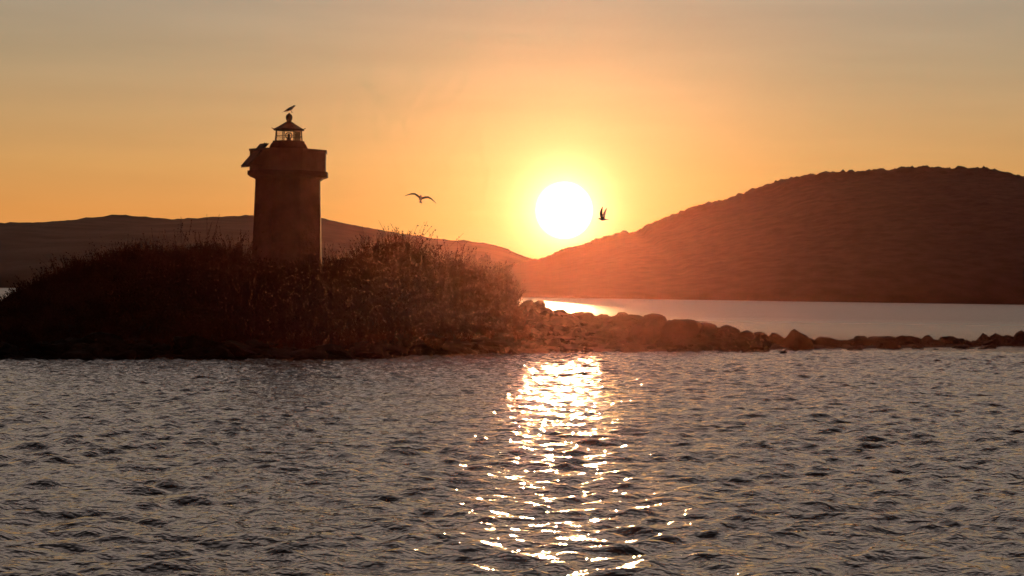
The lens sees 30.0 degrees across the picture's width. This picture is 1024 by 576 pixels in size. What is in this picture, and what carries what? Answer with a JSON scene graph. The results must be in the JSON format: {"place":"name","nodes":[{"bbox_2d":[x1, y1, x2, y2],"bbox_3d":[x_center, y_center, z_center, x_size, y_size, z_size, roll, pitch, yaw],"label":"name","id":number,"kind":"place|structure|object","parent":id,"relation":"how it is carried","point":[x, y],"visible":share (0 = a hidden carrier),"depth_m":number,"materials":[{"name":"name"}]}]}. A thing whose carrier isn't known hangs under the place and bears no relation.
{"place":"outdoors","nodes":[
{"label":"outdoors","id":0,"kind":"place"},
{"bbox_2d":[0,215,532,287],"bbox_3d":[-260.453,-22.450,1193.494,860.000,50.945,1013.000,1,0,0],"label":"hill","id":1,"kind":"structure","parent":0,"point":[24,246],"depth_m":930.59,"materials":[{"name":"brown plant"}]},
{"bbox_2d":[273,122,303,131],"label":"lantern roof","id":2,"kind":"structure","parent":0,"point":[288,126],"depth_m":87.83,"materials":[{"name":"red metal"}]},
{"bbox_2d":[286,113,292,121],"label":"ventilator","id":3,"kind":"object","parent":2,"relation":"on","point":[289,117],"visible":1,"depth_m":88.08,"materials":[{"name":"black metal"}]},
{"bbox_2d":[283,105,294,112],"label":"seagull","id":4,"kind":"object","parent":3,"relation":"on","point":[290,108],"visible":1,"depth_m":88.14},
{"bbox_2d":[406,193,435,202],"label":"seagull","id":5,"kind":"object","parent":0,"point":[420,197],"visible":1,"depth_m":96.92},
{"bbox_2d":[2,277,1007,359],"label":"islet","id":6,"kind":"object","parent":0,"point":[599,348],"visible":0.05,"depth_m":83.13,"materials":[{"name":"stone"}]},
{"bbox_2d":[0,214,537,350],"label":"coastal shrubs","id":7,"kind":"object","parent":6,"relation":"on","point":[137,275],"visible":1,"depth_m":81.98,"materials":[{"name":"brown plant"}]},
{"bbox_2d":[0,300,1023,360],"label":"shoreline rocks","id":8,"kind":"object","parent":6,"relation":"on","point":[659,330],"visible":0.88,"depth_m":92.07,"materials":[{"name":"brown stone"}]},
{"bbox_2d":[0,288,1023,575],"bbox_3d":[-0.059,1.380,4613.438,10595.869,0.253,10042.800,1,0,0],"label":"sea","id":9,"kind":"structure","parent":0,"point":[854,462],"depth_m":33.36,"materials":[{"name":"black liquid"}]},
{"bbox_2d":[0,0,1023,258],"label":"sky","id":10,"kind":"structure","parent":0,"point":[521,120],"materials":[{"name":"orange"}]},
{"bbox_2d":[598,206,608,220],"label":"seagull","id":11,"kind":"object","parent":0,"point":[602,217],"visible":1,"depth_m":96.94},
{"bbox_2d":[497,165,1023,304],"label":"hill","id":12,"kind":"structure","parent":0,"point":[927,234],"depth_m":665.61,"materials":[{"name":"brown plant"}]},
{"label":"plinth","id":13,"kind":"object","parent":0,"visible":0},
{"bbox_2d":[252,178,321,273],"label":"tower shaft","id":14,"kind":"object","parent":13,"relation":"on","point":[298,201],"visible":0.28,"depth_m":86.86,"materials":[{"name":"paint"}]},
{"bbox_2d":[277,243,293,244],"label":"window sill","id":15,"kind":"structure","parent":14,"relation":"attached to","point":[285,243],"depth_m":86.51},
{"bbox_2d":[280,221,291,240],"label":"window shutter","id":16,"kind":"object","parent":14,"relation":"attached to","point":[285,230],"depth_m":86.60,"materials":[{"name":"brown wood"}]},
{"bbox_2d":[247,169,327,181],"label":"corbel","id":17,"kind":"object","parent":14,"relation":"on","point":[288,174],"visible":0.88,"depth_m":86.71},
{"bbox_2d":[249,147,327,171],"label":"parapet","id":18,"kind":"structure","parent":17,"relation":"on","point":[292,159],"depth_m":86.56,"materials":[{"name":"paint"}]},
{"bbox_2d":[241,143,268,167],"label":"solar panel frame","id":19,"kind":"object","parent":18,"relation":"attached to","point":[255,158],"visible":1,"depth_m":86.69,"materials":[{"name":"black metal"}]},
{"bbox_2d":[241,143,267,166],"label":"solar panel","id":20,"kind":"object","parent":19,"relation":"attached to","point":[250,158],"visible":1,"depth_m":86.89,"materials":[{"name":"black glass"}]},
{"bbox_2d":[269,140,306,147],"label":"lantern base","id":21,"kind":"object","parent":18,"relation":"on","point":[286,144],"visible":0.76,"depth_m":87.48,"materials":[{"name":"red metal"}]},
{"bbox_2d":[276,131,300,140],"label":"lantern glass","id":22,"kind":"object","parent":21,"relation":"on","point":[297,137],"visible":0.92,"depth_m":88.60,"materials":[{"name":"clear glass"}]}
]}

